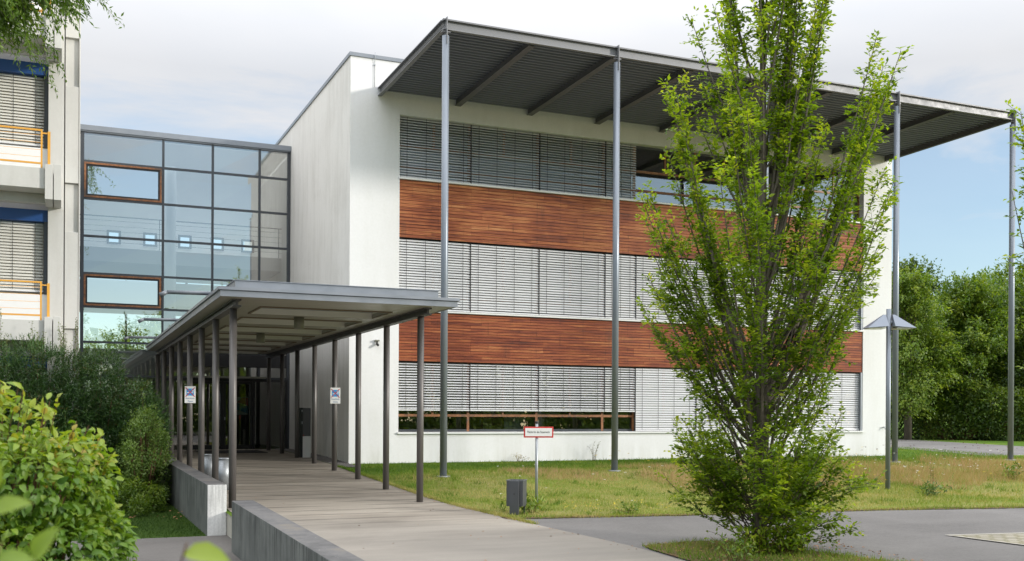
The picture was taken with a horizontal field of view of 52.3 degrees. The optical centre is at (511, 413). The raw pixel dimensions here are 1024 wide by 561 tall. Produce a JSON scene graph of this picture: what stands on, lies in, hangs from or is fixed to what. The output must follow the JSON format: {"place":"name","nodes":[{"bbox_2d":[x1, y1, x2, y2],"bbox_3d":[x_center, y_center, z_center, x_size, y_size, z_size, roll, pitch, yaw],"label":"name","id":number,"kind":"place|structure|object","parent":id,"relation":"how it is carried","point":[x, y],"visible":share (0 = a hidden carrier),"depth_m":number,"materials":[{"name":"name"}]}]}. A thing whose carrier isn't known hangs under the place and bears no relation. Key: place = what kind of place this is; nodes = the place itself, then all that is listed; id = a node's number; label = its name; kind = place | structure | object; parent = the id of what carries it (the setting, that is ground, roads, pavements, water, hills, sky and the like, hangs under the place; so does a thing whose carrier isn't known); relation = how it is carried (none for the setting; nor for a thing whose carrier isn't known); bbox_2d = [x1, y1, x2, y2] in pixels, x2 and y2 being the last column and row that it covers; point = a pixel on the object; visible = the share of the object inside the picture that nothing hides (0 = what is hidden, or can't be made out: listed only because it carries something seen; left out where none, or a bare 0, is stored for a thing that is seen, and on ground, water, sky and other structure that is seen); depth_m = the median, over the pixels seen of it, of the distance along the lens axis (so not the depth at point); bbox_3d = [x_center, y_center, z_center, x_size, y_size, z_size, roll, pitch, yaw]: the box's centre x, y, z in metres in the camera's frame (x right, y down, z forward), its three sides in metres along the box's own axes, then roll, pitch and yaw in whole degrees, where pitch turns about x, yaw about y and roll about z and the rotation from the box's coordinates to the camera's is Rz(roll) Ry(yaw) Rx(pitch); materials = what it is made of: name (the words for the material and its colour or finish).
{"place":"outdoors","nodes":[
{"label":"outdoors","id":0,"kind":"place"},
{"bbox_2d":[6,467,205,540],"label":"lawn","id":1,"kind":"structure","parent":0,"point":[168,505],"depth_m":19.58,"materials":[{"name":"green plant"}]},
{"bbox_2d":[0,308,15,479],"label":"twiggy shrub","id":2,"kind":"object","parent":1,"relation":"on","point":[7,340],"visible":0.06,"depth_m":23.53,"materials":[{"name":"green plant"}]},
{"bbox_2d":[0,337,58,503],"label":"yew shrub","id":3,"kind":"object","parent":1,"relation":"on","point":[8,377],"visible":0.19,"depth_m":22.59,"materials":[{"name":"green plant"}]},
{"bbox_2d":[17,321,58,434],"bbox_3d":[-10.951,-0.042,23.935,1.060,4.236,1.136,0,0,-23],"label":"twiggy shrub","id":4,"kind":"object","parent":1,"relation":"on","point":[34,358],"visible":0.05,"depth_m":23.95,"materials":[{"name":"green plant"}]},
{"bbox_2d":[0,0,80,487],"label":"concrete building","id":5,"kind":"structure","parent":1,"relation":"on","point":[39,204],"depth_m":25.50,"materials":[{"name":"beige concrete"}]},
{"bbox_2d":[44,222,47,294],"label":"window frame","id":6,"kind":"structure","parent":5,"relation":"in","point":[45,223],"depth_m":25.54,"materials":[{"name":"metal"}]},
{"bbox_2d":[44,76,48,148],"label":"window frame","id":7,"kind":"structure","parent":5,"relation":"in","point":[46,79],"depth_m":25.54,"materials":[{"name":"grey metal"}]},
{"bbox_2d":[0,333,104,499],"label":"yew shrub","id":8,"kind":"object","parent":1,"relation":"on","point":[44,383],"visible":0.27,"depth_m":22.99,"materials":[{"name":"green plant"}]},
{"bbox_2d":[0,0,124,97],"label":"weeping tree","id":9,"kind":"object","parent":1,"relation":"on","point":[14,14],"visible":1,"depth_m":20.05,"materials":[{"name":"green plant"}]},
{"bbox_2d":[49,317,84,435],"bbox_3d":[-10.356,-0.082,24.279,0.868,4.322,0.777,0,0,-23],"label":"twiggy shrub","id":10,"kind":"object","parent":1,"relation":"on","point":[65,339],"visible":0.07,"depth_m":24.30,"materials":[{"name":"green plant"}]},
{"bbox_2d":[0,380,140,560],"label":"leafy bush","id":11,"kind":"object","parent":1,"relation":"on","point":[70,513],"visible":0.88,"depth_m":6.32,"materials":[{"name":"green plant"}]},
{"bbox_2d":[41,343,153,501],"bbox_3d":[-9.538,0.348,23.968,2.671,3.975,2.328,0,0,-23],"label":"yew shrub","id":12,"kind":"object","parent":1,"relation":"on","point":[100,400],"visible":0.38,"depth_m":23.59,"materials":[{"name":"green plant"}]},
{"bbox_2d":[92,374,175,494],"bbox_3d":[-8.860,0.692,24.331,2.082,3.281,1.881,0,0,-23],"label":"yew shrub","id":13,"kind":"object","parent":1,"relation":"on","point":[148,398],"visible":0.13,"depth_m":24.16,"materials":[{"name":"green plant"}]},
{"bbox_2d":[105,472,167,516],"bbox_3d":[-8.227,1.705,22.628,1.355,0.869,3.905,0,0,-23],"label":"ground shrub","id":14,"kind":"object","parent":1,"relation":"on","point":[137,497],"visible":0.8,"depth_m":21.95,"materials":[{"name":"green plant"}]},
{"bbox_2d":[113,388,174,506],"bbox_3d":[-8.246,0.776,23.372,1.290,2.694,2.053,0,0,-9],"label":"broadleaf shrub","id":15,"kind":"object","parent":1,"relation":"on","point":[148,464],"visible":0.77,"depth_m":23.11,"materials":[{"name":"green plant"}]},
{"bbox_2d":[159,453,226,535],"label":"parapet wall","id":16,"kind":"structure","parent":1,"relation":"on","point":[198,499],"depth_m":19.24,"materials":[{"name":"concrete"}]},
{"bbox_2d":[232,500,364,560],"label":"parapet wall","id":17,"kind":"structure","parent":1,"relation":"on","point":[260,532],"depth_m":13.10,"materials":[{"name":"concrete"}]},
{"bbox_2d":[55,535,241,560],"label":"side path","id":18,"kind":"structure","parent":0,"point":[162,549],"depth_m":16.53,"materials":[{"name":"concrete"}]},
{"bbox_2d":[0,462,89,560],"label":"shrub sprig","id":19,"kind":"object","parent":18,"relation":"on","point":[40,544],"visible":1,"depth_m":1.70,"materials":[{"name":"green plant"}]},
{"bbox_2d":[181,542,229,560],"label":"shrub sprig","id":20,"kind":"object","parent":18,"relation":"on","point":[204,551],"visible":1,"depth_m":1.70,"materials":[{"name":"green plant"}]},
{"bbox_2d":[166,449,682,560],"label":"path","id":21,"kind":"structure","parent":0,"point":[326,502],"depth_m":17.02,"materials":[{"name":"concrete"}]},
{"bbox_2d":[204,454,211,476],"bbox_3d":[-6.757,1.206,23.229,0.314,0.588,0.314,0,0,-23],"label":"ash bin","id":22,"kind":"object","parent":21,"relation":"on","point":[208,464],"visible":0.35,"depth_m":23.09,"materials":[{"name":"metal"}]},
{"bbox_2d":[219,458,228,489],"bbox_3d":[-5.943,1.246,21.521,0.322,0.648,0.352,0,0,27],"label":"ash bin","id":23,"kind":"object","parent":21,"relation":"on","point":[224,470],"visible":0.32,"depth_m":21.37,"materials":[{"name":"metal"}]},
{"bbox_2d":[227,513,231,538],"bbox_3d":[-5.495,2.021,19.421,0.049,0.590,32.000,0,0,-23],"label":"path edge","id":24,"kind":"object","parent":21,"relation":"attached to","point":[229,525],"visible":0.04,"depth_m":17.82,"materials":[{"name":"concrete"}]},
{"bbox_2d":[196,450,267,453],"bbox_3d":[-9.026,1.237,33.413,2.000,0.020,2.100,0,0,-23],"label":"door mat","id":25,"kind":"object","parent":21,"relation":"on","point":[237,451],"depth_m":33.40,"materials":[{"name":"rubber"}]},
{"bbox_2d":[124,279,459,507],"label":"covered walkway","id":26,"kind":"structure","parent":21,"relation":"on","point":[235,317],"depth_m":22.02,"materials":[{"name":"grey metal"}]},
{"bbox_2d":[185,386,195,402],"bbox_3d":[-7.665,-0.443,24.821,0.250,0.400,0.014,0,0,-20],"label":"smoking sign","id":27,"kind":"object","parent":26,"relation":"attached to","point":[190,394],"visible":1,"depth_m":24.82,"materials":[{"name":"white plastic"}]},
{"bbox_2d":[330,388,339,403],"bbox_3d":[-4.442,-0.443,26.211,0.250,0.400,0.014,0,0,-17],"label":"smoking sign","id":28,"kind":"object","parent":26,"relation":"attached to","point":[334,395],"visible":1,"depth_m":26.20,"materials":[{"name":"white plastic"}]},
{"bbox_2d":[299,408,310,457],"bbox_3d":[-6.098,0.593,30.671,0.300,1.510,0.248,0,0,-23],"label":"intercom post","id":29,"kind":"object","parent":21,"relation":"on","point":[304,432],"visible":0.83,"depth_m":30.57,"materials":[{"name":"metal"}]},
{"bbox_2d":[79,411,1023,518],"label":"lawn","id":30,"kind":"structure","parent":0,"point":[974,441],"depth_m":23.16,"materials":[{"name":"green plant"}]},
{"bbox_2d":[79,320,157,431],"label":"broadleaf tree","id":31,"kind":"object","parent":30,"relation":"on","point":[122,332],"visible":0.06,"depth_m":50.24,"materials":[{"name":"green plant"}]},
{"bbox_2d":[79,124,290,448],"bbox_3d":[-12.133,-3.881,37.249,7.190,10.660,6.470,0,0,-23],"label":"glass connector","id":32,"kind":"object","parent":30,"relation":"on","point":[168,190],"visible":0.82,"depth_m":35.85,"materials":[{"name":"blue glass"}]},
{"bbox_2d":[107,230,120,243],"bbox_3d":[-15.070,-6.658,39.433,0.500,0.510,0.090,0,0,-23],"label":"hall window","id":33,"kind":"structure","parent":32,"relation":"in","point":[119,240],"depth_m":39.42,"materials":[{"name":"grey metal"}]},
{"bbox_2d":[84,274,160,307],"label":"window frame","id":34,"kind":"structure","parent":32,"relation":"in","point":[99,290],"depth_m":33.81,"materials":[{"name":"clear glass"}]},
{"bbox_2d":[84,161,161,202],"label":"window frame","id":35,"kind":"structure","parent":32,"relation":"in","point":[101,180],"depth_m":33.80,"materials":[{"name":"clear glass"}]},
{"bbox_2d":[143,232,156,246],"bbox_3d":[-13.877,-6.652,39.948,0.500,0.510,0.090,0,0,-23],"label":"hall window","id":36,"kind":"structure","parent":32,"relation":"in","point":[144,234],"depth_m":39.91,"materials":[{"name":"grey metal"}]},
{"bbox_2d":[178,235,191,248],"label":"hall window","id":37,"kind":"structure","parent":32,"relation":"in","point":[190,237],"depth_m":40.43,"materials":[{"name":"grey metal"}]},
{"bbox_2d":[192,381,220,448],"bbox_3d":[-10.243,0.067,34.845,0.990,2.275,0.136,0,0,-23],"label":"door","id":38,"kind":"structure","parent":32,"relation":"in","point":[194,382],"depth_m":34.96,"materials":[{"name":"black metal"}]},
{"bbox_2d":[214,237,223,250],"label":"hall window","id":39,"kind":"structure","parent":32,"relation":"in","point":[222,247],"depth_m":40.96,"materials":[{"name":"grey metal"}]},
{"bbox_2d":[223,382,252,448],"bbox_3d":[-9.276,0.072,35.279,0.970,2.275,0.105,0,0,-23],"label":"door","id":40,"kind":"structure","parent":32,"relation":"in","point":[225,446],"depth_m":35.31,"materials":[{"name":"black metal"}]},
{"bbox_2d":[237,397,247,414],"bbox_3d":[-9.155,-0.250,35.368,0.400,0.600,0.005,0,0,-23],"label":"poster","id":41,"kind":"object","parent":32,"relation":"attached to","point":[242,405],"visible":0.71,"depth_m":35.37,"materials":[{"name":"paper"}]},
{"bbox_2d":[241,239,253,252],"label":"hall window","id":42,"kind":"structure","parent":32,"relation":"in","point":[252,241],"depth_m":41.39,"materials":[{"name":"grey metal"}]},
{"bbox_2d":[337,465,539,523],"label":"path side grass","id":43,"kind":"structure","parent":30,"relation":"on","point":[487,511],"depth_m":19.88,"materials":[{"name":"green plant"}]},
{"bbox_2d":[506,479,526,514],"bbox_3d":[0.076,1.529,18.391,0.320,0.712,0.319,0,0,15],"label":"litter bin","id":44,"kind":"object","parent":30,"relation":"on","point":[516,494],"visible":0.95,"depth_m":18.25,"materials":[{"name":"grey metal"}]},
{"bbox_2d":[497,494,545,512],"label":"weed plant","id":45,"kind":"object","parent":30,"relation":"on","point":[534,503],"visible":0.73,"depth_m":18.54,"materials":[{"name":"green plant"}]},
{"bbox_2d":[524,421,552,502],"bbox_3d":[0.505,1.031,20.042,0.570,1.755,0.084,0,0,-3],"label":"fire lane sign","id":46,"kind":"object","parent":30,"relation":"on","point":[536,432],"visible":1,"depth_m":20.01,"materials":[{"name":"metal"}]},
{"bbox_2d":[244,51,891,463],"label":"office building","id":47,"kind":"structure","parent":30,"relation":"on","point":[530,223],"depth_m":31.23,"materials":[{"name":"white paint"}]},
{"bbox_2d":[398,362,467,431],"bbox_3d":[-2.277,-0.465,29.735,2.162,1.971,0.085,0,0,-23],"label":"window frame","id":48,"kind":"structure","parent":47,"relation":"in","point":[432,414],"depth_m":29.71,"materials":[{"name":"brown"}]},
{"bbox_2d":[400,117,469,181],"bbox_3d":[-2.238,-7.451,29.720,2.162,1.726,0.085,0,0,-23],"label":"window frame","id":49,"kind":"structure","parent":47,"relation":"in","point":[401,117],"depth_m":29.69,"materials":[{"name":"grey metal"}]},
{"bbox_2d":[405,239,468,311],"bbox_3d":[-2.258,-3.906,29.727,2.162,2.001,0.085,0,0,-23],"label":"window frame","id":50,"kind":"structure","parent":47,"relation":"in","point":[409,239],"depth_m":29.92,"materials":[{"name":"grey metal"}]},
{"bbox_2d":[468,363,536,430],"bbox_3d":[-0.284,-0.455,30.595,2.173,1.971,0.085,0,0,-23],"label":"window frame","id":51,"kind":"structure","parent":47,"relation":"in","point":[502,414],"depth_m":30.57,"materials":[{"name":"brown wood"}]},
{"bbox_2d":[469,244,536,314],"bbox_3d":[-0.264,-3.896,30.587,2.173,2.001,0.085,0,0,-23],"label":"window frame","id":52,"kind":"structure","parent":47,"relation":"in","point":[476,244],"depth_m":30.56,"materials":[{"name":"grey metal"}]},
{"bbox_2d":[469,127,537,188],"bbox_3d":[-0.244,-7.442,30.580,2.173,1.726,0.085,0,0,-23],"label":"window frame","id":53,"kind":"structure","parent":47,"relation":"in","point":[470,127],"depth_m":30.54,"materials":[{"name":"grey metal"}]},
{"bbox_2d":[536,365,601,430],"bbox_3d":[1.732,-0.446,31.464,2.209,1.971,0.085,0,0,-23],"label":"window frame","id":54,"kind":"structure","parent":47,"relation":"in","point":[569,412],"depth_m":31.45,"materials":[{"name":"brown wood"}]},
{"bbox_2d":[537,249,602,317],"bbox_3d":[1.752,-3.887,31.457,2.209,2.001,0.085,0,0,-23],"label":"window frame","id":55,"kind":"structure","parent":47,"relation":"in","point":[538,249],"depth_m":31.43,"materials":[{"name":"grey metal"}]},
{"bbox_2d":[538,134,603,194],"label":"window frame","id":56,"kind":"structure","parent":47,"relation":"in","point":[541,134],"depth_m":31.46,"materials":[{"name":"grey metal"}]},
{"bbox_2d":[602,367,632,430],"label":"window frame","id":57,"kind":"structure","parent":47,"relation":"in","point":[631,415],"depth_m":32.17,"materials":[{"name":"brown wood"}]},
{"bbox_2d":[603,255,633,319],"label":"window frame","id":58,"kind":"structure","parent":47,"relation":"in","point":[626,255],"depth_m":32.26,"materials":[{"name":"grey metal"}]},
{"bbox_2d":[603,142,634,197],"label":"window frame","id":59,"kind":"structure","parent":47,"relation":"in","point":[607,142],"depth_m":32.17,"materials":[{"name":"metal"}]},
{"bbox_2d":[633,367,693,430],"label":"window frame","id":60,"kind":"structure","parent":47,"relation":"in","point":[633,367],"depth_m":32.68,"materials":[{"name":"brown wood"}]},
{"bbox_2d":[634,146,694,203],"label":"window frame","id":61,"kind":"structure","parent":47,"relation":"in","point":[637,147],"depth_m":32.63,"materials":[{"name":"metal"}]},
{"bbox_2d":[634,256,694,317],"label":"window frame","id":62,"kind":"structure","parent":47,"relation":"in","point":[639,256],"depth_m":32.63,"materials":[{"name":"metal"}]},
{"bbox_2d":[695,153,752,208],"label":"window frame","id":63,"kind":"structure","parent":47,"relation":"in","point":[696,154],"depth_m":33.46,"materials":[{"name":"metal"}]},
{"bbox_2d":[769,163,806,215],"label":"window frame","id":64,"kind":"structure","parent":47,"relation":"in","point":[771,163],"depth_m":34.84,"materials":[{"name":"metal"}]},
{"bbox_2d":[807,167,858,221],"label":"window frame","id":65,"kind":"structure","parent":47,"relation":"in","point":[826,170],"depth_m":35.35,"materials":[{"name":"metal"}]},
{"bbox_2d":[821,372,855,416],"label":"window frame","id":66,"kind":"structure","parent":47,"relation":"in","point":[821,372],"depth_m":35.37,"materials":[{"name":"metal"}]},
{"bbox_2d":[591,441,600,460],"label":"weed plant","id":67,"kind":"object","parent":30,"relation":"on","point":[595,451],"visible":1,"depth_m":31.21,"materials":[{"name":"green plant"}]},
{"bbox_2d":[496,459,731,480],"bbox_3d":[3.417,1.369,26.125,7.152,0.402,3.386,0,0,-23],"label":"dry grass patch","id":68,"kind":"object","parent":30,"relation":"on","point":[577,469],"visible":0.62,"depth_m":25.30,"materials":[{"name":"plant"}]},
{"bbox_2d":[607,501,641,513],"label":"weed plant","id":69,"kind":"object","parent":30,"relation":"on","point":[629,510],"visible":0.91,"depth_m":18.70,"materials":[{"name":"green plant"}]},
{"bbox_2d":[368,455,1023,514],"bbox_3d":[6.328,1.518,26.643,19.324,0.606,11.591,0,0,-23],"label":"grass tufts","id":70,"kind":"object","parent":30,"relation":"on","point":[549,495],"visible":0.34,"depth_m":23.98,"materials":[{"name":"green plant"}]},
{"bbox_2d":[378,16,1015,477],"bbox_3d":[5.657,-3.714,29.906,18.245,10.710,5.468,0,0,-23],"label":"steel canopy","id":71,"kind":"object","parent":30,"relation":"on","point":[446,60],"visible":0.77,"depth_m":28.29,"materials":[{"name":"metal"}]},
{"bbox_2d":[504,502,1023,518],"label":"verge grass","id":72,"kind":"structure","parent":30,"relation":"on","point":[854,509],"depth_m":18.90,"materials":[{"name":"green plant"}]},
{"bbox_2d":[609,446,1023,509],"bbox_3d":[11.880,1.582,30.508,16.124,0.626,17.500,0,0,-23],"label":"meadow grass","id":73,"kind":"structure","parent":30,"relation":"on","point":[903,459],"depth_m":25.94,"materials":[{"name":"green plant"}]},
{"bbox_2d":[630,449,1023,492],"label":"dry meadow stalks","id":74,"kind":"object","parent":30,"relation":"on","point":[981,475],"visible":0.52,"depth_m":26.63,"materials":[{"name":"beige plant"}]},
{"bbox_2d":[661,449,1021,477],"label":"white flowers","id":75,"kind":"object","parent":30,"relation":"on","point":[929,462],"visible":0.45,"depth_m":26.98,"materials":[{"name":"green plant"}]},
{"bbox_2d":[862,309,915,488],"bbox_3d":[8.684,-0.223,24.055,1.116,4.360,0.477,0,0,0],"label":"street lamp","id":76,"kind":"object","parent":30,"relation":"on","point":[888,321],"visible":0.96,"depth_m":24.00,"materials":[{"name":"silver metal"}]},
{"bbox_2d":[891,254,951,428],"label":"broadleaf tree","id":77,"kind":"object","parent":30,"relation":"on","point":[912,261],"visible":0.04,"depth_m":74.09,"materials":[{"name":"green plant"}]},
{"bbox_2d":[891,262,965,439],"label":"broadleaf tree","id":78,"kind":"object","parent":30,"relation":"on","point":[911,394],"visible":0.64,"depth_m":51.47,"materials":[{"name":"green plant"}]},
{"bbox_2d":[927,459,937,485],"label":"weed plant","id":79,"kind":"object","parent":30,"relation":"on","point":[933,473],"visible":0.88,"depth_m":25.02,"materials":[{"name":"green plant"}]},
{"bbox_2d":[914,480,951,495],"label":"weed plant","id":80,"kind":"object","parent":30,"relation":"on","point":[932,488],"visible":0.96,"depth_m":22.71,"materials":[{"name":"green plant"}]},
{"bbox_2d":[876,440,1017,454],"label":"seed heads","id":81,"kind":"object","parent":30,"relation":"on","point":[963,442],"visible":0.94,"depth_m":30.99,"materials":[{"name":"plant"}]},
{"bbox_2d":[891,381,1023,440],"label":"clipped hedge","id":82,"kind":"object","parent":30,"relation":"on","point":[955,421],"visible":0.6,"depth_m":52.29,"materials":[{"name":"green plant"}]},
{"bbox_2d":[912,266,1023,439],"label":"broadleaf tree","id":83,"kind":"object","parent":30,"relation":"on","point":[973,309],"visible":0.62,"depth_m":53.28,"materials":[{"name":"green plant"}]},
{"bbox_2d":[943,284,1023,431],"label":"broadleaf tree","id":84,"kind":"object","parent":30,"relation":"on","point":[1006,291],"visible":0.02,"depth_m":65.64,"materials":[{"name":"green plant"}]},
{"bbox_2d":[971,257,1023,428],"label":"broadleaf tree","id":85,"kind":"object","parent":30,"relation":"on","point":[1000,275],"visible":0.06,"depth_m":72.10,"materials":[{"name":"green plant"}]},
{"bbox_2d":[982,285,1023,434],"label":"broadleaf tree","id":86,"kind":"object","parent":30,"relation":"on","point":[1019,311],"visible":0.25,"depth_m":54.03,"materials":[{"name":"green plant"}]},
{"bbox_2d":[1001,461,1023,478],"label":"weed plant","id":87,"kind":"object","parent":30,"relation":"on","point":[1010,470],"visible":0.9,"depth_m":26.95,"materials":[{"name":"green plant"}]},
{"bbox_2d":[1002,98,1023,368],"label":"hornbeam tree","id":88,"kind":"object","parent":30,"relation":"on","point":[1020,266],"visible":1,"depth_m":13.36,"materials":[{"name":"green plant"}]},
{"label":"gravel bed","id":89,"kind":"structure","parent":30,"relation":"on","visible":0},
{"bbox_2d":[278,448,354,466],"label":"gravel","id":90,"kind":"structure","parent":89,"relation":"on","point":[326,459],"depth_m":29.45,"materials":[{"name":"grey gravel"}]},
{"bbox_2d":[79,0,1023,442],"label":"sky","id":91,"kind":"structure","parent":0,"point":[239,70],"materials":[{"name":"white"}]},
{"bbox_2d":[525,508,1023,560],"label":"road","id":92,"kind":"structure","parent":0,"point":[917,535],"depth_m":16.75,"materials":[{"name":"grey asphalt"}]},
{"bbox_2d":[645,541,885,560],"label":"grass island","id":93,"kind":"object","parent":92,"relation":"on","point":[696,559],"visible":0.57,"depth_m":14.23,"materials":[{"name":"green plant"}]},
{"bbox_2d":[704,532,765,560],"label":"weed plant","id":94,"kind":"object","parent":93,"relation":"on","point":[739,553],"visible":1,"depth_m":13.49,"materials":[{"name":"green plant"}]},
{"bbox_2d":[706,521,790,554],"bbox_3d":[3.246,1.751,14.411,1.075,0.562,0.772,0,0,3],"label":"weed plant","id":95,"kind":"object","parent":93,"relation":"on","point":[759,545],"visible":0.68,"depth_m":14.25,"materials":[{"name":"green plant"}]},
{"bbox_2d":[634,0,913,555],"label":"hornbeam tree","id":96,"kind":"object","parent":93,"relation":"on","point":[764,247],"visible":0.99,"depth_m":14.45,"materials":[{"name":"green plant"}]},
{"bbox_2d":[756,521,810,555],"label":"weed plant","id":97,"kind":"object","parent":93,"relation":"on","point":[783,548],"visible":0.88,"depth_m":14.16,"materials":[{"name":"green plant"}]},
{"bbox_2d":[656,539,922,560],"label":"fallen leaves","id":98,"kind":"object","parent":93,"relation":"on","point":[798,552],"visible":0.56,"depth_m":14.38,"materials":[{"name":"brown plant"}]},
{"bbox_2d":[759,518,825,551],"bbox_3d":[3.924,1.760,14.633,0.896,0.580,0.765,0,0,23],"label":"weed plant","id":99,"kind":"object","parent":93,"relation":"on","point":[802,545],"visible":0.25,"depth_m":14.51,"materials":[{"name":"green plant"}]},
{"bbox_2d":[950,535,1023,544],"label":"kerb edge","id":100,"kind":"object","parent":92,"relation":"on","point":[989,540],"visible":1,"depth_m":15.97,"materials":[{"name":"concrete"}]},
{"bbox_2d":[953,533,1023,543],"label":"parking bay","id":101,"kind":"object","parent":92,"relation":"on","point":[1017,538],"visible":1,"depth_m":16.38,"materials":[{"name":"beige stone"}]},
{"bbox_2d":[954,532,1023,534],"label":"kerb line","id":102,"kind":"object","parent":92,"relation":"on","point":[989,533],"visible":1,"depth_m":16.73,"materials":[{"name":"concrete"}]},
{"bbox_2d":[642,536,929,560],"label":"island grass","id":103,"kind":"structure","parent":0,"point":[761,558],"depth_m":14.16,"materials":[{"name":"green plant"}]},
{"bbox_2d":[890,439,1023,455],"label":"road","id":104,"kind":"structure","parent":0,"point":[964,447],"depth_m":43.01,"materials":[{"name":"grey asphalt"}]}
]}

